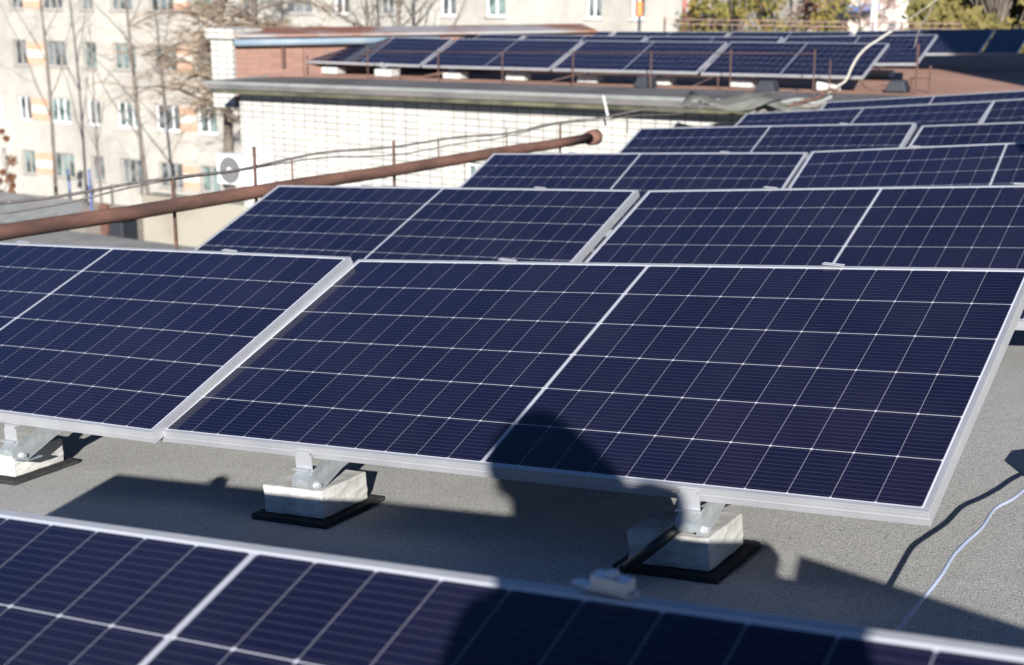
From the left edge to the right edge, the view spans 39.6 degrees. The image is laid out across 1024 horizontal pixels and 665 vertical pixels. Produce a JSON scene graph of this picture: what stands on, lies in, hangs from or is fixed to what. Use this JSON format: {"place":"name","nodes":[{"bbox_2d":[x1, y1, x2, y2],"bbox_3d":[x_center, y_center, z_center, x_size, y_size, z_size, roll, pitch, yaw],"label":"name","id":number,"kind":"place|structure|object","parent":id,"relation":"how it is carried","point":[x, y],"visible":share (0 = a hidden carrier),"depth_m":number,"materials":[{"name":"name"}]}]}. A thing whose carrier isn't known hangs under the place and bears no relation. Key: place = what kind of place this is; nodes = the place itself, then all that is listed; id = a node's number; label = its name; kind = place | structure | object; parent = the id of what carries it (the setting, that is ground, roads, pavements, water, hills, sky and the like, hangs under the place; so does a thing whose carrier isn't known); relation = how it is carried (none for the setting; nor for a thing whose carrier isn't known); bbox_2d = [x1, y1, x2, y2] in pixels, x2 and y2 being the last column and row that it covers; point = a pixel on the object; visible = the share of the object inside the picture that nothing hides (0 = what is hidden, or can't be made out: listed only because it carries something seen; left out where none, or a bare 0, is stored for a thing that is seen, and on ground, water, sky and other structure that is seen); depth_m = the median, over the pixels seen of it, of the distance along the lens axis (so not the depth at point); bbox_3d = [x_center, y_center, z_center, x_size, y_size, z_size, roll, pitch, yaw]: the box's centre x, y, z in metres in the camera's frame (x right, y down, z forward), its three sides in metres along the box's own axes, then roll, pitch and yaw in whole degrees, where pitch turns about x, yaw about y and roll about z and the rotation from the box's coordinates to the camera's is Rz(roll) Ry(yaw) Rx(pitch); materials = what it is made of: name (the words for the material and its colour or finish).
{"place":"outdoors","nodes":[
{"label":"outdoors","id":0,"kind":"place"},
{"bbox_2d":[0,222,196,249],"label":"roof","id":1,"kind":"structure","parent":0,"point":[71,238],"depth_m":20.57,"materials":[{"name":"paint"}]},
{"bbox_2d":[109,219,138,239],"bbox_3d":[-7.202,-1.706,26.443,0.380,0.860,0.440,8,16,30],"label":"waste bin","id":2,"kind":"object","parent":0,"point":[127,229],"visible":0.23,"depth_m":26.25,"materials":[{"name":"grey plastic"}]},
{"bbox_2d":[142,192,244,246],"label":"yard wall","id":3,"kind":"structure","parent":0,"point":[197,227],"depth_m":24.28,"materials":[{"name":"paint"}]},
{"bbox_2d":[17,5,1021,239],"bbox_3d":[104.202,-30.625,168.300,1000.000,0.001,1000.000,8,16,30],"label":"ground","id":4,"kind":"structure","parent":0,"point":[93,230],"depth_m":65.91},
{"bbox_2d":[0,128,17,192],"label":"russet bush","id":5,"kind":"object","parent":4,"relation":"on","point":[10,177],"visible":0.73,"depth_m":60.69,"materials":[{"name":"brown plant"}]},
{"bbox_2d":[0,205,57,222],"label":"shed","id":6,"kind":"structure","parent":4,"relation":"on","point":[26,215],"depth_m":40.56,"materials":[{"name":"paint"}]},
{"bbox_2d":[0,192,72,207],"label":"shed","id":7,"kind":"structure","parent":4,"relation":"on","point":[5,196],"depth_m":51.71,"materials":[{"name":"paint"}]},
{"bbox_2d":[0,0,82,194],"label":"bare tree","id":8,"kind":"object","parent":4,"relation":"on","point":[50,113],"visible":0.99,"depth_m":66.32,"materials":[{"name":"brown plant"}]},
{"bbox_2d":[42,200,86,232],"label":"shed","id":9,"kind":"structure","parent":4,"relation":"on","point":[71,208],"depth_m":42.24,"materials":[{"name":"paint"}]},
{"bbox_2d":[40,22,122,203],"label":"bare tree","id":10,"kind":"object","parent":4,"relation":"on","point":[96,147],"visible":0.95,"depth_m":62.58,"materials":[{"name":"brown plant"}]},
{"bbox_2d":[48,0,166,193],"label":"bare tree","id":11,"kind":"object","parent":4,"relation":"on","point":[139,135],"visible":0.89,"depth_m":62.78,"materials":[{"name":"brown plant"}]},
{"bbox_2d":[83,0,301,189],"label":"weeping tree","id":12,"kind":"object","parent":4,"relation":"on","point":[228,136],"visible":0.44,"depth_m":50.25,"materials":[{"name":"brown plant"}]},
{"bbox_2d":[80,0,351,157],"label":"weeping tree","id":13,"kind":"object","parent":4,"relation":"on","point":[254,22],"visible":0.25,"depth_m":47.33,"materials":[{"name":"brown plant"}]},
{"bbox_2d":[318,0,432,26],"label":"bare tree","id":14,"kind":"object","parent":4,"relation":"on","point":[398,3],"visible":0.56,"depth_m":52.73,"materials":[{"name":"brown plant"}]},
{"bbox_2d":[342,0,408,25],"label":"bare tree","id":15,"kind":"object","parent":4,"relation":"on","point":[366,12],"visible":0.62,"depth_m":56.00,"materials":[{"name":"brown plant"}]},
{"bbox_2d":[0,0,822,205],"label":"apartment building","id":16,"kind":"structure","parent":4,"relation":"on","point":[24,120],"depth_m":69.35,"materials":[{"name":"paint"}]},
{"bbox_2d":[12,40,28,66],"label":"window","id":17,"kind":"structure","parent":16,"relation":"in","point":[21,60],"depth_m":72.81,"materials":[{"name":"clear glass"}]},
{"bbox_2d":[17,95,32,121],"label":"window","id":18,"kind":"structure","parent":16,"relation":"in","point":[25,101],"depth_m":73.47,"materials":[{"name":"grey"}]},
{"bbox_2d":[21,150,37,175],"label":"window","id":19,"kind":"structure","parent":16,"relation":"in","point":[29,155],"depth_m":74.13,"materials":[{"name":"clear glass"}]},
{"bbox_2d":[44,41,67,67],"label":"window","id":20,"kind":"structure","parent":16,"relation":"in","point":[53,47],"depth_m":71.45,"materials":[{"name":"white glass"}]},
{"bbox_2d":[48,97,71,124],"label":"window","id":21,"kind":"structure","parent":16,"relation":"in","point":[58,105],"depth_m":72.11,"materials":[{"name":"grey"}]},
{"bbox_2d":[55,152,75,179],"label":"window","id":22,"kind":"structure","parent":16,"relation":"in","point":[64,161],"depth_m":72.79,"materials":[{"name":"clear glass"}]},
{"bbox_2d":[82,42,96,69],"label":"window","id":23,"kind":"structure","parent":16,"relation":"in","point":[93,44],"depth_m":70.22,"materials":[{"name":"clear glass"}]},
{"bbox_2d":[86,99,101,126],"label":"window","id":24,"kind":"structure","parent":16,"relation":"in","point":[97,103],"depth_m":70.91,"materials":[{"name":"grey"}]},
{"bbox_2d":[91,156,105,182],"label":"window","id":25,"kind":"structure","parent":16,"relation":"in","point":[95,167],"depth_m":71.57,"materials":[{"name":"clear glass"}]},
{"bbox_2d":[108,0,132,11],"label":"window","id":26,"kind":"structure","parent":16,"relation":"in","point":[118,6],"depth_m":68.47,"materials":[{"name":"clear glass"}]},
{"bbox_2d":[112,43,136,71],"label":"window","id":27,"kind":"structure","parent":16,"relation":"in","point":[125,65],"depth_m":69.10,"materials":[{"name":"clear glass"}]},
{"bbox_2d":[116,101,137,129],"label":"window","id":28,"kind":"structure","parent":16,"relation":"in","point":[122,106],"depth_m":69.74,"materials":[{"name":"grey"}]},
{"bbox_2d":[122,158,143,186],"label":"window","id":29,"kind":"structure","parent":16,"relation":"in","point":[132,168],"depth_m":70.38,"materials":[{"name":"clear glass"}]},
{"bbox_2d":[147,0,173,12],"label":"window","id":30,"kind":"structure","parent":16,"relation":"in","point":[164,4],"depth_m":67.10,"materials":[{"name":"white glass"}]},
{"bbox_2d":[150,44,177,72],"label":"window","id":31,"kind":"structure","parent":16,"relation":"in","point":[158,52],"depth_m":67.75,"materials":[{"name":"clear glass"}]},
{"bbox_2d":[154,104,180,132],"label":"window","id":32,"kind":"structure","parent":16,"relation":"in","point":[172,127],"depth_m":68.36,"materials":[{"name":"grey"}]},
{"bbox_2d":[158,162,184,190],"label":"window","id":33,"kind":"structure","parent":16,"relation":"in","point":[167,169],"depth_m":69.00,"materials":[{"name":"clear glass"}]},
{"bbox_2d":[196,106,218,135],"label":"window","id":34,"kind":"structure","parent":16,"relation":"in","point":[211,125],"depth_m":67.09,"materials":[{"name":"grey"}]},
{"bbox_2d":[199,165,219,192],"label":"window","id":35,"kind":"structure","parent":16,"relation":"in","point":[210,183],"depth_m":67.80,"materials":[{"name":"white glass"}]},
{"bbox_2d":[282,0,312,14],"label":"window","id":36,"kind":"structure","parent":16,"relation":"in","point":[301,9],"depth_m":62.89,"materials":[{"name":"white glass"}]},
{"bbox_2d":[438,0,456,17],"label":"window","id":37,"kind":"structure","parent":16,"relation":"in","point":[448,6],"depth_m":58.83,"materials":[{"name":"grey"}]},
{"bbox_2d":[483,0,506,17],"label":"window","id":38,"kind":"structure","parent":16,"relation":"in","point":[495,8],"depth_m":57.66,"materials":[{"name":"grey"}]},
{"bbox_2d":[583,0,602,19],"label":"window","id":39,"kind":"structure","parent":16,"relation":"in","point":[594,7],"depth_m":55.39,"materials":[{"name":"grey"}]},
{"bbox_2d":[205,24,1023,209],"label":"brick building","id":40,"kind":"structure","parent":4,"relation":"on","point":[288,109],"depth_m":19.27,"materials":[{"name":"grey"}]},
{"bbox_2d":[216,152,274,187],"bbox_3d":[-3.809,-2.307,20.365,0.832,0.474,0.349,8,16,30],"label":"air conditioner","id":41,"kind":"object","parent":40,"relation":"attached to","point":[230,160],"visible":0.74,"depth_m":20.22,"materials":[{"name":"grey"}]},
{"bbox_2d":[306,37,452,66],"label":"solar panel","id":42,"kind":"object","parent":40,"relation":"on","point":[420,52],"visible":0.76,"depth_m":21.39,"materials":[{"name":"glass"}]},
{"bbox_2d":[429,34,524,59],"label":"solar panel","id":43,"kind":"object","parent":40,"relation":"on","point":[495,36],"visible":0.25,"depth_m":22.24,"materials":[{"name":"glass"}]},
{"bbox_2d":[422,39,582,70],"bbox_3d":[-0.145,-3.911,19.982,2.097,0.035,0.993,8,36,31],"label":"solar panel","id":44,"kind":"object","parent":40,"relation":"on","point":[452,55],"visible":0.97,"depth_m":19.91,"materials":[{"name":"glass"}]},
{"bbox_2d":[506,72,531,80],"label":"concrete block","id":45,"kind":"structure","parent":40,"relation":"on","point":[522,76],"depth_m":19.72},
{"bbox_2d":[302,45,830,94],"bbox_3d":[0.198,-3.534,18.774,8.442,0.623,0.289,10,17,35],"label":"guard rail","id":46,"kind":"object","parent":40,"relation":"on","point":[651,52],"visible":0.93,"depth_m":17.89,"materials":[{"name":"metal"}]},
{"bbox_2d":[522,35,646,62],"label":"solar panel","id":47,"kind":"object","parent":40,"relation":"on","point":[584,38],"visible":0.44,"depth_m":21.79,"materials":[{"name":"glass"}]},
{"bbox_2d":[577,74,603,82],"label":"concrete block","id":48,"kind":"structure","parent":40,"relation":"on","point":[594,78],"depth_m":19.08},
{"bbox_2d":[552,41,726,74],"bbox_3d":[1.670,-3.629,18.722,2.097,0.035,0.993,8,36,31],"label":"solar panel","id":49,"kind":"object","parent":40,"relation":"on","point":[670,57],"visible":1,"depth_m":18.65,"materials":[{"name":"glass"}]},
{"bbox_2d":[633,76,656,86],"bbox_3d":[1.710,-3.205,18.159,0.253,0.130,0.234,8,16,30],"label":"roof drain","id":50,"kind":"object","parent":40,"relation":"on","point":[642,81],"visible":0.91,"depth_m":18.09,"materials":[{"name":"grey"}]},
{"bbox_2d":[612,31,729,40],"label":"solar panel","id":51,"kind":"object","parent":40,"relation":"on","point":[649,34],"visible":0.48,"depth_m":23.87,"materials":[{"name":"glass"}]},
{"bbox_2d":[646,36,782,65],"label":"solar panel","id":52,"kind":"object","parent":40,"relation":"on","point":[728,40],"visible":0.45,"depth_m":20.59,"materials":[{"name":"glass"}]},
{"bbox_2d":[731,78,757,87],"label":"concrete block","id":53,"kind":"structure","parent":40,"relation":"on","point":[746,82],"depth_m":17.88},
{"bbox_2d":[754,80,779,91],"bbox_3d":[3.080,-2.973,17.140,0.253,0.130,0.234,8,16,30],"label":"roof drain","id":54,"kind":"object","parent":40,"relation":"on","point":[767,86],"visible":0.96,"depth_m":17.07,"materials":[{"name":"grey"}]},
{"bbox_2d":[728,31,853,41],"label":"solar panel","id":55,"kind":"object","parent":40,"relation":"on","point":[784,35],"visible":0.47,"depth_m":23.34,"materials":[{"name":"glass"}]},
{"bbox_2d":[701,42,888,78],"bbox_3d":[3.505,-3.394,17.687,2.097,0.036,0.993,8,37,31],"label":"solar panel","id":56,"kind":"object","parent":40,"relation":"on","point":[841,57],"visible":1,"depth_m":17.62,"materials":[{"name":"glass"}]},
{"bbox_2d":[663,18,961,31],"bbox_3d":[5.663,-5.757,27.625,5.997,0.621,0.052,8,16,30],"label":"railing","id":57,"kind":"object","parent":40,"relation":"on","point":[791,21],"visible":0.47,"depth_m":27.54,"materials":[{"name":"metal"}]},
{"bbox_2d":[783,35,937,65],"bbox_3d":[4.532,-3.789,19.110,2.097,0.035,0.993,6,34,31],"label":"solar panel","id":58,"kind":"object","parent":40,"relation":"on","point":[901,50],"visible":0.54,"depth_m":18.89,"materials":[{"name":"glass"}]},
{"bbox_2d":[867,69,893,77],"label":"concrete block","id":59,"kind":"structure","parent":40,"relation":"on","point":[873,73],"depth_m":19.35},
{"bbox_2d":[827,0,934,93],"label":"bent conduit","id":60,"kind":"object","parent":40,"relation":"attached to","point":[858,56],"visible":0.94,"depth_m":15.38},
{"bbox_2d":[885,80,909,91],"bbox_3d":[4.587,-2.931,16.900,0.253,0.130,0.234,8,16,30],"label":"roof drain","id":61,"kind":"object","parent":40,"relation":"on","point":[897,85],"visible":1,"depth_m":16.82,"materials":[{"name":"grey"}]},
{"bbox_2d":[909,44,931,92],"bbox_3d":[4.801,-3.096,16.667,0.247,0.570,0.172,2,14,7],"label":"post cluster","id":62,"kind":"object","parent":40,"relation":"on","point":[916,74],"visible":1,"depth_m":16.69,"materials":[{"name":"metal"}]},
{"bbox_2d":[853,29,994,55],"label":"solar panel","id":63,"kind":"object","parent":40,"relation":"on","point":[962,42],"visible":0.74,"depth_m":21.13,"materials":[{"name":"glass"}]},
{"bbox_2d":[982,29,1023,54],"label":"solar panel","id":64,"kind":"object","parent":40,"relation":"on","point":[1006,42],"visible":1,"depth_m":20.66,"materials":[{"name":"glass"}]},
{"bbox_2d":[710,0,774,36],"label":"autumn tree","id":65,"kind":"object","parent":4,"relation":"on","point":[724,16],"visible":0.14,"depth_m":40.36,"materials":[{"name":"yellow plant"}]},
{"bbox_2d":[676,0,863,35],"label":"autumn tree","id":66,"kind":"object","parent":4,"relation":"on","point":[760,9],"visible":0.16,"depth_m":42.91,"materials":[{"name":"yellow plant"}]},
{"bbox_2d":[760,0,819,31],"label":"autumn tree","id":67,"kind":"object","parent":4,"relation":"on","point":[807,11],"visible":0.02,"depth_m":45.09,"materials":[{"name":"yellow plant"}]},
{"bbox_2d":[836,0,907,30],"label":"pinkish bush","id":68,"kind":"object","parent":4,"relation":"on","point":[887,6],"visible":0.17,"depth_m":51.91,"materials":[{"name":"pink plant"}]},
{"bbox_2d":[900,0,1023,52],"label":"golden tree","id":69,"kind":"object","parent":4,"relation":"on","point":[992,15],"visible":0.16,"depth_m":33.25,"materials":[{"name":"yellow plant"}]},
{"bbox_2d":[955,0,1023,52],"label":"golden tree","id":70,"kind":"object","parent":4,"relation":"on","point":[1016,9],"visible":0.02,"depth_m":35.58,"materials":[{"name":"yellow plant"}]},
{"bbox_3d":[3.738,5.385,4.093,14.360,9.570,20.450,8,16,30],"label":"low building","id":71,"kind":"object","parent":4,"relation":"on","visible":0},
{"bbox_2d":[0,236,1023,648],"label":"roof","id":72,"kind":"structure","parent":71,"relation":"on","point":[872,574],"depth_m":3.45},
{"bbox_2d":[0,457,79,485],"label":"rubber pad","id":73,"kind":"object","parent":72,"relation":"on","point":[37,473],"visible":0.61,"depth_m":4.26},
{"bbox_2d":[0,432,63,476],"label":"concrete block","id":74,"kind":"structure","parent":73,"relation":"on","point":[51,452],"depth_m":4.29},
{"bbox_2d":[0,423,61,462],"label":"mounting bracket","id":75,"kind":"object","parent":74,"relation":"attached to","point":[27,447],"visible":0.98,"depth_m":4.14,"materials":[{"name":"metal"}]},
{"bbox_2d":[221,249,236,251],"bbox_3d":[-0.971,0.003,4.842,0.140,0.566,0.170,8,16,29],"label":"support","id":76,"kind":"object","parent":72,"relation":"on","point":[227,250],"visible":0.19,"depth_m":4.80,"materials":[{"name":"metal"}]},
{"bbox_2d":[0,242,352,442],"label":"solar panel","id":77,"kind":"object","parent":76,"relation":"on","point":[150,345],"visible":1,"depth_m":4.44,"materials":[{"name":"glass"}]},
{"bbox_2d":[0,113,627,249],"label":"pipe railing","id":78,"kind":"object","parent":72,"relation":"on","point":[174,205],"visible":0.86,"depth_m":7.71,"materials":[{"name":"metal"}]},
{"bbox_2d":[0,89,797,204],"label":"cable","id":79,"kind":"object","parent":78,"relation":"attached to","point":[187,175],"visible":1,"depth_m":8.31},
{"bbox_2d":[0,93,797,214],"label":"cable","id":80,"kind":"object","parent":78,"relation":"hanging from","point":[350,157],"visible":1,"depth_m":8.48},
{"bbox_2d":[251,494,384,528],"bbox_3d":[-0.511,0.462,3.754,0.253,0.017,0.248,3,13,32],"label":"rubber pad","id":81,"kind":"object","parent":72,"relation":"on","point":[263,514],"visible":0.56,"depth_m":3.67,"materials":[{"name":"rubber"}]},
{"bbox_2d":[263,466,367,518],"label":"concrete block","id":82,"kind":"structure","parent":81,"relation":"on","point":[342,490],"depth_m":3.68,"materials":[{"name":"concrete"}]},
{"bbox_2d":[291,450,346,490],"bbox_3d":[-0.463,0.323,3.701,0.067,0.140,0.274,3,13,32],"label":"mounting bracket","id":83,"kind":"object","parent":82,"relation":"attached to","point":[322,474],"visible":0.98,"depth_m":3.61,"materials":[{"name":"metal"}]},
{"bbox_2d":[498,258,516,261],"bbox_3d":[-0.032,0.051,4.321,0.140,0.545,0.170,9,16,31],"label":"support","id":84,"kind":"object","parent":72,"relation":"on","point":[505,259],"visible":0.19,"depth_m":4.28,"materials":[{"name":"metal"}]},
{"bbox_2d":[162,259,1023,525],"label":"solar panel","id":85,"kind":"object","parent":84,"relation":"on","point":[860,392],"visible":1,"depth_m":3.51,"materials":[{"name":"glass"}]},
{"bbox_2d":[571,569,638,599],"bbox_3d":[0.087,0.536,1.538,0.140,0.572,0.170,9,16,31],"label":"support","id":86,"kind":"object","parent":72,"relation":"on","point":[614,582],"visible":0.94,"depth_m":1.49,"materials":[{"name":"concrete"}]},
{"bbox_2d":[0,509,1023,664],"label":"solar panel","id":87,"kind":"object","parent":86,"relation":"on","point":[76,592],"visible":1,"depth_m":1.60,"materials":[{"name":"glass"}]},
{"bbox_2d":[612,540,761,583],"bbox_3d":[0.392,0.499,3.171,0.253,0.016,0.248,2,12,32],"label":"rubber pad","id":88,"kind":"object","parent":72,"relation":"on","point":[729,564],"visible":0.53,"depth_m":3.08,"materials":[{"name":"rubber"}]},
{"bbox_2d":[627,505,743,570],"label":"concrete block","id":89,"kind":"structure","parent":88,"relation":"on","point":[720,542],"depth_m":3.10,"materials":[{"name":"concrete"}]},
{"bbox_2d":[615,504,730,574],"bbox_3d":[0.390,0.459,3.122,0.382,0.125,0.106,-9,17,-32],"label":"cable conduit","id":90,"kind":"object","parent":89,"relation":"on","point":[652,547],"visible":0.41,"depth_m":3.02,"materials":[{"name":"black"}]},
{"bbox_2d":[674,488,724,535],"bbox_3d":[0.443,0.356,3.133,0.067,0.140,0.274,2,12,32],"label":"mounting bracket","id":91,"kind":"object","parent":89,"relation":"attached to","point":[692,517],"visible":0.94,"depth_m":3.04,"materials":[{"name":"metal"}]},
{"bbox_2d":[735,101,992,146],"bbox_3d":[2.609,-1.554,11.201,2.097,0.035,0.993,3,33,35],"label":"solar panel","id":92,"kind":"object","parent":72,"relation":"on","point":[920,115],"visible":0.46,"depth_m":11.29,"materials":[{"name":"glass"}]},
{"bbox_2d":[820,90,1023,109],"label":"solar panel","id":93,"kind":"object","parent":72,"relation":"on","point":[971,97],"visible":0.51,"depth_m":13.14,"materials":[{"name":"glass"}]},
{"bbox_2d":[894,488,1023,631],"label":"extension cable","id":94,"kind":"object","parent":72,"relation":"on","point":[943,571],"visible":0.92,"depth_m":2.80,"materials":[{"name":"white plastic"}]},
{"bbox_2d":[908,122,1023,146],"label":"solar panel","id":95,"kind":"object","parent":72,"relation":"on","point":[964,134],"visible":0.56,"depth_m":9.38,"materials":[{"name":"glass"}]},
{"bbox_2d":[981,99,1023,122],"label":"solar panel","id":96,"kind":"object","parent":72,"relation":"on","point":[1004,111],"visible":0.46,"depth_m":10.70,"materials":[{"name":"glass"}]},
{"bbox_2d":[682,91,808,110],"bbox_3d":[2.477,-2.442,15.027,1.283,0.204,0.480,8,16,30],"label":"torn sheet","id":97,"kind":"object","parent":71,"relation":"on","point":[774,102],"visible":0.81,"depth_m":14.89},
{"bbox_2d":[755,95,832,110],"bbox_3d":[2.916,-2.375,14.727,0.798,0.197,0.052,6,15,22],"label":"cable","id":98,"kind":"object","parent":97,"relation":"on","point":[825,99],"visible":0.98,"depth_m":14.68,"materials":[{"name":"white plastic"}]},
{"bbox_2d":[846,0,914,34],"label":"white apartment building","id":99,"kind":"structure","parent":0,"point":[903,6],"depth_m":90.84,"materials":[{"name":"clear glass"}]},
{"bbox_3d":[-0.756,-0.467,7.202,0.140,0.554,0.170,8,16,30],"label":"rear support","id":100,"kind":"object","parent":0,"visible":0},
{"bbox_2d":[194,185,639,262],"bbox_3d":[-0.557,-0.434,6.576,2.097,0.035,0.993,4,34,31],"label":"solar panel","id":101,"kind":"object","parent":100,"relation":"on","point":[355,223],"visible":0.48,"depth_m":6.60,"materials":[{"name":"glass"}]},
{"bbox_3d":[1.064,-0.340,5.994,0.140,0.540,0.170,9,16,31],"label":"rear support","id":102,"kind":"object","parent":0,"visible":0},
{"bbox_2d":[584,185,1023,329],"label":"solar panel","id":103,"kind":"object","parent":102,"relation":"on","point":[953,226],"visible":0.6,"depth_m":5.53,"materials":[{"name":"glass"}]},
{"bbox_3d":[0.359,-0.865,8.961,0.140,0.536,0.170,8,16,28],"label":"rear support","id":104,"kind":"object","parent":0,"visible":0},
{"bbox_2d":[459,152,808,235],"bbox_3d":[0.577,-0.822,8.344,2.097,0.037,0.993,4,34,29],"label":"solar panel","id":105,"kind":"object","parent":104,"relation":"on","point":[642,173],"visible":0.41,"depth_m":8.47,"materials":[{"name":"glass"}]},
{"bbox_3d":[3.041,-0.720,7.205,0.140,0.534,0.170,7,16,28],"label":"rear support","id":106,"kind":"object","parent":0,"visible":0},
{"bbox_2d":[788,142,1023,187],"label":"solar panel","id":107,"kind":"object","parent":106,"relation":"on","point":[978,164],"visible":0.45,"depth_m":7.45,"materials":[{"name":"glass"}]},
{"bbox_3d":[1.440,-1.245,10.531,0.140,0.561,0.170,8,16,30],"label":"rear support","id":108,"kind":"object","parent":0,"visible":0},
{"bbox_2d":[618,123,916,154],"bbox_3d":[1.639,-1.209,9.907,2.097,0.035,0.993,4,35,31],"label":"solar panel","id":109,"kind":"object","parent":108,"relation":"on","point":[781,138],"visible":0.45,"depth_m":10.06,"materials":[{"name":"glass"}]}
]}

